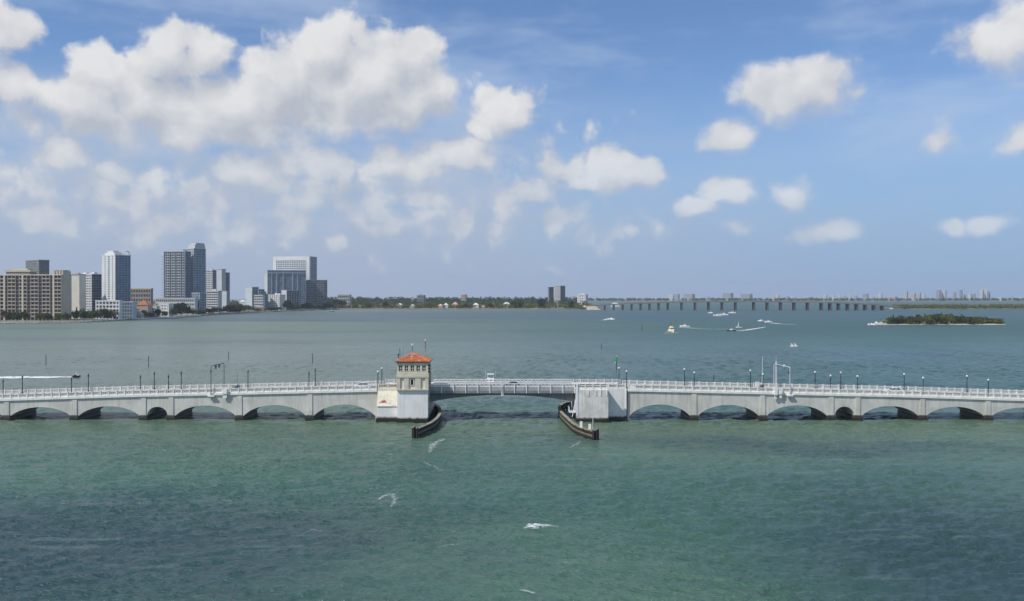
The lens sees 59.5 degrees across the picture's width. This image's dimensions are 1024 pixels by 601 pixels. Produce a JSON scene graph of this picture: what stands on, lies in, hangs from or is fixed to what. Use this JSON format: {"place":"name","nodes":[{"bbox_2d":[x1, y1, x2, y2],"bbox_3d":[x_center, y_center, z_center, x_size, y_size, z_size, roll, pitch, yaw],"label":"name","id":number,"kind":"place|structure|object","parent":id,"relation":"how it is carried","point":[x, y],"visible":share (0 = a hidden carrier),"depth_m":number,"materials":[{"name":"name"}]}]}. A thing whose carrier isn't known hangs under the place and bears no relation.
{"place":"outdoors","nodes":[
{"label":"outdoors","id":0,"kind":"place"},
{"bbox_2d":[0,309,338,323],"bbox_3d":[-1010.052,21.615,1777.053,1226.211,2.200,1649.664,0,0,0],"label":"city ground","id":1,"kind":"structure","parent":0,"point":[81,320],"depth_m":1286.30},
{"bbox_2d":[0,310,11,321],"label":"tree","id":2,"kind":"object","parent":1,"relation":"on","point":[5,315],"visible":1,"depth_m":1018.74,"materials":[{"name":"green plant"}]},
{"bbox_2d":[10,311,22,321],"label":"tree","id":3,"kind":"object","parent":1,"relation":"on","point":[14,314],"visible":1,"depth_m":1023.39,"materials":[{"name":"green plant"}]},
{"bbox_2d":[18,311,30,321],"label":"tree","id":4,"kind":"object","parent":1,"relation":"on","point":[25,314],"visible":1,"depth_m":1023.57,"materials":[{"name":"green plant"}]},
{"bbox_2d":[0,268,71,319],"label":"apartment block","id":5,"kind":"structure","parent":1,"relation":"on","point":[31,292],"depth_m":1089.08,"materials":[{"name":"beige painted concrete"},{"name":"window glass"}]},
{"bbox_2d":[25,260,49,273],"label":"office slab","id":6,"kind":"structure","parent":1,"relation":"on","point":[41,266],"depth_m":1427.15,"materials":[{"name":"grey glass"}]},
{"bbox_2d":[35,312,44,321],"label":"tree","id":7,"kind":"object","parent":1,"relation":"on","point":[40,316],"visible":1,"depth_m":1028.17,"materials":[{"name":"green plant"}]},
{"bbox_2d":[45,312,54,320],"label":"tree","id":8,"kind":"object","parent":1,"relation":"on","point":[48,316],"visible":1,"depth_m":1036.17,"materials":[{"name":"green plant"}]},
{"bbox_2d":[54,313,65,319],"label":"tree","id":9,"kind":"object","parent":1,"relation":"on","point":[58,316],"visible":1,"depth_m":1038.37,"materials":[{"name":"green plant"}]},
{"bbox_2d":[0,319,131,323],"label":"shore rock","id":10,"kind":"object","parent":1,"relation":"on","point":[62,322],"visible":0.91,"depth_m":1030.77,"materials":[{"name":"stone"}]},
{"bbox_2d":[64,312,71,320],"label":"tree","id":11,"kind":"object","parent":1,"relation":"on","point":[68,315],"visible":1,"depth_m":1046.23,"materials":[{"name":"green plant"}]},
{"bbox_2d":[71,310,79,318],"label":"tree","id":12,"kind":"object","parent":1,"relation":"on","point":[76,313],"visible":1,"depth_m":1050.13,"materials":[{"name":"green plant"}]},
{"bbox_2d":[71,273,86,318],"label":"apartment block","id":13,"kind":"structure","parent":1,"relation":"on","point":[79,291],"depth_m":1167.04,"materials":[{"name":"concrete"}]},
{"bbox_2d":[78,308,91,320],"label":"tree","id":14,"kind":"object","parent":1,"relation":"on","point":[83,314],"visible":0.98,"depth_m":1064.51,"materials":[{"name":"green plant"}]},
{"bbox_2d":[83,272,101,317],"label":"apartment block","id":15,"kind":"structure","parent":1,"relation":"on","point":[93,286],"depth_m":1204.22,"materials":[{"name":"white concrete"}]},
{"bbox_2d":[91,310,101,319],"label":"tree","id":16,"kind":"object","parent":1,"relation":"on","point":[97,313],"visible":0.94,"depth_m":1085.05,"materials":[{"name":"green plant"}]},
{"bbox_2d":[99,308,108,319],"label":"tree","id":17,"kind":"object","parent":1,"relation":"on","point":[104,311],"visible":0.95,"depth_m":1099.97,"materials":[{"name":"green plant"}]},
{"bbox_2d":[95,300,122,318],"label":"parking podium","id":18,"kind":"object","parent":1,"relation":"on","point":[113,305],"visible":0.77,"depth_m":1132.79,"materials":[{"name":"white concrete"}]},
{"bbox_2d":[109,310,117,316],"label":"tree","id":19,"kind":"object","parent":1,"relation":"on","point":[112,313],"visible":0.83,"depth_m":1121.93,"materials":[{"name":"green plant"}]},
{"bbox_2d":[101,251,130,301],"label":"apartment tower","id":20,"kind":"structure","parent":1,"relation":"on","point":[116,275],"depth_m":1184.01,"materials":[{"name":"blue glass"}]},
{"bbox_2d":[45,315,200,321],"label":"sea wall","id":21,"kind":"structure","parent":1,"relation":"on","point":[124,319],"depth_m":1142.42,"materials":[{"name":"concrete"}]},
{"bbox_2d":[122,302,136,318],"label":"podium wing","id":22,"kind":"structure","parent":1,"relation":"on","point":[129,310],"depth_m":1151.64,"materials":[{"name":"glass"}]},
{"bbox_2d":[137,311,143,317],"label":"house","id":23,"kind":"structure","parent":1,"relation":"on","point":[140,314],"depth_m":1195.27,"materials":[{"name":"white concrete"}]},
{"bbox_2d":[131,288,153,305],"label":"apartment block","id":24,"kind":"structure","parent":1,"relation":"on","point":[138,295],"depth_m":1382.00,"materials":[{"name":"white concrete"}]},
{"bbox_2d":[137,300,152,312],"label":"house","id":25,"kind":"structure","parent":1,"relation":"on","point":[144,305],"depth_m":1240.28,"materials":[{"name":"paint"}]},
{"bbox_2d":[158,303,173,316],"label":"house","id":26,"kind":"structure","parent":1,"relation":"on","point":[165,306],"depth_m":1288.13,"materials":[{"name":"paint"}]},
{"bbox_2d":[169,307,178,314],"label":"tree","id":27,"kind":"object","parent":1,"relation":"on","point":[175,311],"visible":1,"depth_m":1278.06,"materials":[{"name":"green plant"}]},
{"bbox_2d":[161,249,190,297],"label":"apartment tower","id":28,"kind":"structure","parent":1,"relation":"on","point":[177,273],"depth_m":1482.15,"materials":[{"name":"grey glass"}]},
{"bbox_2d":[155,298,197,313],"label":"parking podium","id":29,"kind":"object","parent":1,"relation":"on","point":[192,303],"visible":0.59,"depth_m":1433.62,"materials":[{"name":"white concrete"}]},
{"bbox_2d":[174,302,190,313],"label":"tree","id":30,"kind":"object","parent":1,"relation":"on","point":[182,307],"visible":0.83,"depth_m":1309.90,"materials":[{"name":"green plant"}]},
{"bbox_2d":[185,243,205,297],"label":"apartment tower","id":31,"kind":"structure","parent":1,"relation":"on","point":[198,267],"depth_m":1507.66,"materials":[{"name":"blue glass"}]},
{"bbox_2d":[192,293,205,313],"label":"podium wing","id":32,"kind":"structure","parent":1,"relation":"on","point":[201,297],"depth_m":1444.89,"materials":[{"name":"glass"}]},
{"bbox_2d":[206,268,216,307],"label":"apartment tower","id":33,"kind":"structure","parent":1,"relation":"on","point":[210,279],"depth_m":1723.71,"materials":[{"name":"white glass"}]},
{"bbox_2d":[207,289,221,312],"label":"apartment block","id":34,"kind":"structure","parent":1,"relation":"on","point":[214,298],"depth_m":1574.71,"materials":[{"name":"white concrete"}]},
{"bbox_2d":[217,269,225,290],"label":"service core","id":35,"kind":"object","parent":1,"relation":"on","point":[221,279],"visible":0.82,"depth_m":1702.25,"materials":[{"name":"concrete"}]},
{"bbox_2d":[222,291,228,311],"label":"apartment block","id":36,"kind":"structure","parent":1,"relation":"on","point":[225,297],"depth_m":1642.19,"materials":[{"name":"white concrete"}]},
{"bbox_2d":[226,272,229,304],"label":"glass tower","id":37,"kind":"structure","parent":1,"relation":"on","point":[227,281],"depth_m":1715.26,"materials":[{"name":"glass"}]},
{"bbox_2d":[222,304,237,312],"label":"tree","id":38,"kind":"object","parent":1,"relation":"on","point":[232,307],"visible":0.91,"depth_m":1591.63,"materials":[{"name":"green plant"}]},
{"bbox_2d":[235,303,246,310],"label":"tree","id":39,"kind":"object","parent":1,"relation":"on","point":[240,306],"visible":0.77,"depth_m":1632.38,"materials":[{"name":"green plant"}]},
{"bbox_2d":[244,305,254,311],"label":"tree","id":40,"kind":"object","parent":1,"relation":"on","point":[248,307],"visible":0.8,"depth_m":1659.86,"materials":[{"name":"green plant"}]},
{"bbox_2d":[245,287,258,309],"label":"office block","id":41,"kind":"structure","parent":1,"relation":"on","point":[250,292],"depth_m":1835.58,"materials":[{"name":"white concrete"}]},
{"bbox_2d":[254,295,264,306],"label":"apartment block","id":42,"kind":"structure","parent":1,"relation":"on","point":[259,300],"depth_m":1792.39,"materials":[{"name":"white concrete"}]},
{"bbox_2d":[262,294,267,309],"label":"stepped wing","id":43,"kind":"structure","parent":1,"relation":"on","point":[266,300],"depth_m":1839.72,"materials":[{"name":"concrete"}]},
{"bbox_2d":[268,293,285,309],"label":"apartment block","id":44,"kind":"structure","parent":1,"relation":"on","point":[276,300],"depth_m":1856.91,"materials":[{"name":"white concrete"}]},
{"bbox_2d":[264,270,305,308],"bbox_3d":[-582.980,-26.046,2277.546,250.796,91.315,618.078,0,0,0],"label":"apartment tower","id":45,"kind":"structure","parent":1,"relation":"on","point":[277,281],"depth_m":1982.16,"materials":[{"name":"blue glass"}]},
{"bbox_2d":[282,300,292,307],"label":"tree","id":46,"kind":"object","parent":1,"relation":"on","point":[286,303],"visible":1,"depth_m":1826.88,"materials":[{"name":"green plant"}]},
{"bbox_2d":[281,290,298,309],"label":"apartment block","id":47,"kind":"structure","parent":1,"relation":"on","point":[292,296],"depth_m":1897.18,"materials":[{"name":"grey glass"}]},
{"bbox_2d":[273,256,316,279],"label":"hotel slab","id":48,"kind":"structure","parent":1,"relation":"on","point":[308,264],"depth_m":2291.45,"materials":[{"name":"white concrete"}]},
{"bbox_2d":[289,302,301,309],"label":"tree","id":49,"kind":"object","parent":1,"relation":"on","point":[296,305],"visible":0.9,"depth_m":1870.56,"materials":[{"name":"green plant"}]},
{"bbox_2d":[299,302,313,308],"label":"tree","id":50,"kind":"object","parent":1,"relation":"on","point":[307,305],"visible":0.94,"depth_m":1920.45,"materials":[{"name":"green plant"}]},
{"bbox_2d":[306,280,326,308],"bbox_3d":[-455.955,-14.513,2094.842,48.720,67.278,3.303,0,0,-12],"label":"apartment block","id":51,"kind":"structure","parent":1,"relation":"on","point":[316,291],"depth_m":2094.41,"materials":[{"name":"grey glass"}]},
{"bbox_2d":[311,303,323,308],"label":"tree","id":52,"kind":"object","parent":1,"relation":"on","point":[319,305],"visible":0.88,"depth_m":1976.28,"materials":[{"name":"green plant"}]},
{"bbox_2d":[323,302,332,308],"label":"tree","id":53,"kind":"object","parent":1,"relation":"on","point":[326,305],"visible":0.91,"depth_m":2039.69,"materials":[{"name":"green plant"}]},
{"bbox_2d":[330,298,338,304],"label":"tree","id":54,"kind":"object","parent":1,"relation":"on","point":[335,302],"visible":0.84,"depth_m":2128.36,"materials":[{"name":"green plant"}]},
{"bbox_2d":[323,304,599,309],"bbox_3d":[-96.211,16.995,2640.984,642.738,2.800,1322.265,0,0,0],"label":"shore","id":55,"kind":"structure","parent":0,"point":[454,308],"depth_m":2074.36,"materials":[{"name":"plant"}]},
{"bbox_2d":[338,295,350,307],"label":"apartment block","id":56,"kind":"structure","parent":55,"relation":"on","point":[347,298],"depth_m":2152.11,"materials":[{"name":"white concrete"}]},
{"bbox_2d":[417,294,425,304],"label":"office block","id":57,"kind":"structure","parent":55,"relation":"on","point":[420,297],"depth_m":2423.77,"materials":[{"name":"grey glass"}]},
{"bbox_2d":[322,303,592,307],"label":"wood","id":58,"kind":"object","parent":55,"relation":"on","point":[392,305],"visible":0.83,"depth_m":2106.16,"materials":[{"name":"green plant"}]},
{"bbox_2d":[327,296,588,306],"bbox_3d":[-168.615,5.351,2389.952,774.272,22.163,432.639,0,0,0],"label":"wood","id":59,"kind":"object","parent":55,"relation":"on","point":[416,302],"visible":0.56,"depth_m":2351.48,"materials":[{"name":"green plant"}]},
{"bbox_2d":[461,294,466,303],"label":"apartment tower","id":60,"kind":"structure","parent":55,"relation":"on","point":[463,296],"depth_m":2422.09,"materials":[{"name":"beige concrete"}]},
{"bbox_2d":[516,299,523,307],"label":"tree","id":61,"kind":"object","parent":55,"relation":"on","point":[519,303],"visible":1,"depth_m":2086.75,"materials":[{"name":"green plant"}]},
{"bbox_2d":[537,298,545,306],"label":"tree","id":62,"kind":"object","parent":55,"relation":"on","point":[541,301],"visible":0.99,"depth_m":2096.39,"materials":[{"name":"green plant"}]},
{"bbox_2d":[548,287,553,301],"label":"apartment tower","id":63,"kind":"structure","parent":55,"relation":"on","point":[550,294],"depth_m":2502.43,"materials":[{"name":"grey glass"}]},
{"bbox_2d":[554,286,564,306],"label":"apartment tower","id":64,"kind":"structure","parent":55,"relation":"on","point":[559,292],"depth_m":2456.76,"materials":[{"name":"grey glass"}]},
{"bbox_2d":[577,293,587,304],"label":"apartment block","id":65,"kind":"structure","parent":55,"relation":"on","point":[582,297],"depth_m":2404.89,"materials":[{"name":"white concrete"}]},
{"bbox_2d":[0,299,1023,600],"bbox_3d":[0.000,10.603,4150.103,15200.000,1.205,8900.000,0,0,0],"label":"water","id":66,"kind":"structure","parent":0,"point":[642,503],"depth_m":160.32,"materials":[{"name":"liquid"}]},
{"bbox_2d":[0,376,63,377],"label":"wake","id":67,"kind":"object","parent":66,"relation":"on","point":[31,377],"visible":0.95,"depth_m":342.12,"materials":[{"name":"liquid"}]},
{"bbox_2d":[0,380,383,420],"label":"arch bridge","id":68,"kind":"structure","parent":66,"relation":"in","point":[312,403],"depth_m":225.13,"materials":[{"name":"grey concrete"}]},
{"bbox_2d":[207,363,223,399],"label":"signal gantry","id":69,"kind":"object","parent":68,"relation":"on","point":[210,395],"visible":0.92,"depth_m":224.70,"materials":[{"name":"metal"}]},
{"bbox_2d":[222,389,227,397],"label":"control cabinet","id":70,"kind":"object","parent":68,"relation":"attached to","point":[224,392],"visible":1,"depth_m":224.32,"materials":[{"name":"metal"}]},
{"bbox_2d":[353,382,370,388],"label":"car","id":71,"kind":"object","parent":68,"relation":"on","point":[362,383],"visible":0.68,"depth_m":228.02,"materials":[{"name":"white paint"}]},
{"bbox_2d":[376,379,434,422],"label":"bascule pier","id":72,"kind":"structure","parent":66,"relation":"in","point":[404,406],"depth_m":221.45,"materials":[{"name":"paint"}]},
{"bbox_2d":[395,352,432,389],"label":"control tower","id":73,"kind":"structure","parent":72,"relation":"on","point":[414,371],"depth_m":221.04,"materials":[{"name":"beige paint"}]},
{"bbox_2d":[429,379,502,401],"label":"bascule leaf","id":74,"kind":"object","parent":72,"relation":"attached to","point":[441,390],"visible":0.98,"depth_m":225.06,"materials":[{"name":"grey paint"}]},
{"bbox_2d":[412,403,441,438],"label":"fender","id":75,"kind":"object","parent":66,"relation":"in","point":[424,429],"visible":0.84,"depth_m":204.43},
{"bbox_2d":[485,373,495,381],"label":"motor boat","id":76,"kind":"object","parent":66,"relation":"on","point":[490,378],"visible":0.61,"depth_m":302.49,"materials":[{"name":"plastic"}]},
{"bbox_2d":[558,401,598,439],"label":"fender","id":77,"kind":"object","parent":66,"relation":"in","point":[571,425],"visible":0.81,"depth_m":203.93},
{"bbox_2d":[571,379,626,422],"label":"bascule pier","id":78,"kind":"structure","parent":66,"relation":"in","point":[603,402],"depth_m":221.55,"materials":[{"name":"paint"}]},
{"bbox_2d":[502,379,574,401],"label":"bascule leaf","id":79,"kind":"object","parent":78,"relation":"attached to","point":[564,390],"visible":1,"depth_m":225.06,"materials":[{"name":"grey paint"}]},
{"bbox_2d":[568,400,575,416],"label":"catwalk","id":80,"kind":"object","parent":78,"relation":"attached to","point":[572,410],"visible":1,"depth_m":222.95,"materials":[{"name":"white metal"}]},
{"bbox_2d":[667,321,674,332],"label":"motor yacht","id":81,"kind":"object","parent":66,"relation":"on","point":[671,329],"visible":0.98,"depth_m":762.49,"materials":[{"name":"white plastic"}]},
{"bbox_2d":[586,301,899,309],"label":"causeway bridge","id":82,"kind":"structure","parent":66,"relation":"in","point":[594,307],"depth_m":1964.59,"materials":[{"name":"concrete"}]},
{"bbox_2d":[622,380,1023,420],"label":"arch bridge","id":83,"kind":"structure","parent":66,"relation":"in","point":[691,402],"depth_m":225.13,"materials":[{"name":"grey concrete"}]},
{"bbox_2d":[759,357,763,389],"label":"barrier gate","id":84,"kind":"structure","parent":83,"relation":"on","point":[762,376],"depth_m":227.17,"materials":[{"name":"white metal"}]},
{"bbox_2d":[775,361,776,387],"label":"mast","id":85,"kind":"object","parent":83,"relation":"on","point":[775,374],"visible":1,"depth_m":235.91,"materials":[{"name":"white metal"}]},
{"bbox_2d":[774,388,777,398],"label":"control cabinet","id":86,"kind":"object","parent":83,"relation":"attached to","point":[775,392],"visible":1,"depth_m":224.17,"materials":[{"name":"metal"}]},
{"bbox_2d":[778,390,782,397],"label":"control cabinet","id":87,"kind":"object","parent":83,"relation":"attached to","point":[780,392],"visible":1,"depth_m":224.40,"materials":[{"name":"metal"}]},
{"bbox_2d":[773,364,792,398],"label":"signal gantry","id":88,"kind":"object","parent":83,"relation":"on","point":[789,395],"visible":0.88,"depth_m":224.75,"materials":[{"name":"metal"}]},
{"bbox_2d":[886,387,902,393],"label":"car","id":89,"kind":"object","parent":83,"relation":"on","point":[896,388],"visible":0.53,"depth_m":228.03,"materials":[{"name":"white paint"}]},
{"bbox_2d":[867,304,1023,308],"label":"spit","id":90,"kind":"structure","parent":66,"relation":"on","point":[942,306],"depth_m":2110.64,"materials":[{"name":"plant"}]},
{"bbox_2d":[0,0,1023,298],"label":"sky","id":91,"kind":"structure","parent":0,"point":[624,149],"materials":[{"name":"blue"}]},
{"bbox_2d":[674,294,679,300],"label":"distant tower","id":92,"kind":"structure","parent":0,"point":[676,297],"depth_m":5443.57,"materials":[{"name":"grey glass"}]},
{"bbox_2d":[683,294,694,300],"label":"distant tower","id":93,"kind":"structure","parent":0,"point":[689,296],"depth_m":5587.70,"materials":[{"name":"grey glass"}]},
{"bbox_2d":[723,293,732,299],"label":"distant tower","id":94,"kind":"structure","parent":0,"point":[727,295],"depth_m":5860.97,"materials":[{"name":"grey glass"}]},
{"bbox_2d":[567,299,1023,301],"bbox_3d":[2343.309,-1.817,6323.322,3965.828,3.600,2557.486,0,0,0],"label":"distant shore","id":95,"kind":"structure","parent":0,"point":[655,300],"depth_m":5045.17,"materials":[{"name":"plant"}]},
{"bbox_2d":[740,294,752,299],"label":"distant tower","id":96,"kind":"structure","parent":95,"relation":"on","point":[744,296],"depth_m":6003.95,"materials":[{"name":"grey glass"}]},
{"bbox_2d":[575,297,1023,300],"bbox_3d":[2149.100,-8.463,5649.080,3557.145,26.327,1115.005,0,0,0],"label":"distant wood","id":97,"kind":"object","parent":95,"relation":"on","point":[799,299],"visible":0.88,"depth_m":5318.91,"materials":[{"name":"green plant"}]},
{"bbox_2d":[910,293,915,299],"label":"distant tower","id":98,"kind":"structure","parent":95,"relation":"on","point":[912,296],"depth_m":5656.17,"materials":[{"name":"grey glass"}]},
{"bbox_2d":[941,290,946,300],"bbox_3d":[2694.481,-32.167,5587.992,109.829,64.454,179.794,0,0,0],"label":"distant tower","id":99,"kind":"structure","parent":95,"relation":"on","point":[943,293],"depth_m":5508.27,"materials":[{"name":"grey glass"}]},
{"bbox_2d":[984,289,987,299],"bbox_3d":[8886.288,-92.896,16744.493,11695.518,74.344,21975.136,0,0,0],"label":"distant tower","id":100,"kind":"structure","parent":95,"relation":"on","point":[986,293],"depth_m":5762.45,"materials":[{"name":"grey glass"}]},
{"bbox_2d":[903,291,907,300],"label":"distant tower","id":101,"kind":"structure","parent":0,"point":[905,294],"depth_m":5519.88,"materials":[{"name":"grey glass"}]},
{"bbox_2d":[870,322,1004,324],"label":"island","id":102,"kind":"structure","parent":0,"point":[939,323],"depth_m":967.50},
{"bbox_2d":[913,316,926,322],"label":"tree","id":103,"kind":"object","parent":102,"relation":"on","point":[921,318],"visible":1,"depth_m":969.13,"materials":[{"name":"green plant"}]},
{"bbox_2d":[925,317,934,322],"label":"tree","id":104,"kind":"object","parent":102,"relation":"on","point":[928,319],"visible":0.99,"depth_m":965.64,"materials":[{"name":"green plant"}]},
{"bbox_2d":[933,316,943,323],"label":"tree","id":105,"kind":"object","parent":102,"relation":"on","point":[936,319],"visible":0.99,"depth_m":967.86,"materials":[{"name":"green plant"}]},
{"bbox_2d":[938,315,946,323],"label":"tree","id":106,"kind":"object","parent":102,"relation":"on","point":[943,317],"visible":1,"depth_m":966.38,"materials":[{"name":"green plant"}]},
{"bbox_2d":[887,319,1004,323],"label":"island brush","id":107,"kind":"object","parent":102,"relation":"on","point":[951,322],"visible":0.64,"depth_m":970.59,"materials":[{"name":"green plant"}]},
{"bbox_2d":[946,315,957,321],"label":"tree","id":108,"kind":"object","parent":102,"relation":"on","point":[950,317],"visible":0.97,"depth_m":970.25,"materials":[{"name":"green plant"}]},
{"bbox_2d":[963,318,975,323],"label":"tree","id":109,"kind":"object","parent":102,"relation":"on","point":[970,320],"visible":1,"depth_m":967.38,"materials":[{"name":"green plant"}]},
{"bbox_2d":[936,290,940,300],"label":"distant tower","id":110,"kind":"structure","parent":0,"point":[938,293],"depth_m":5366.98,"materials":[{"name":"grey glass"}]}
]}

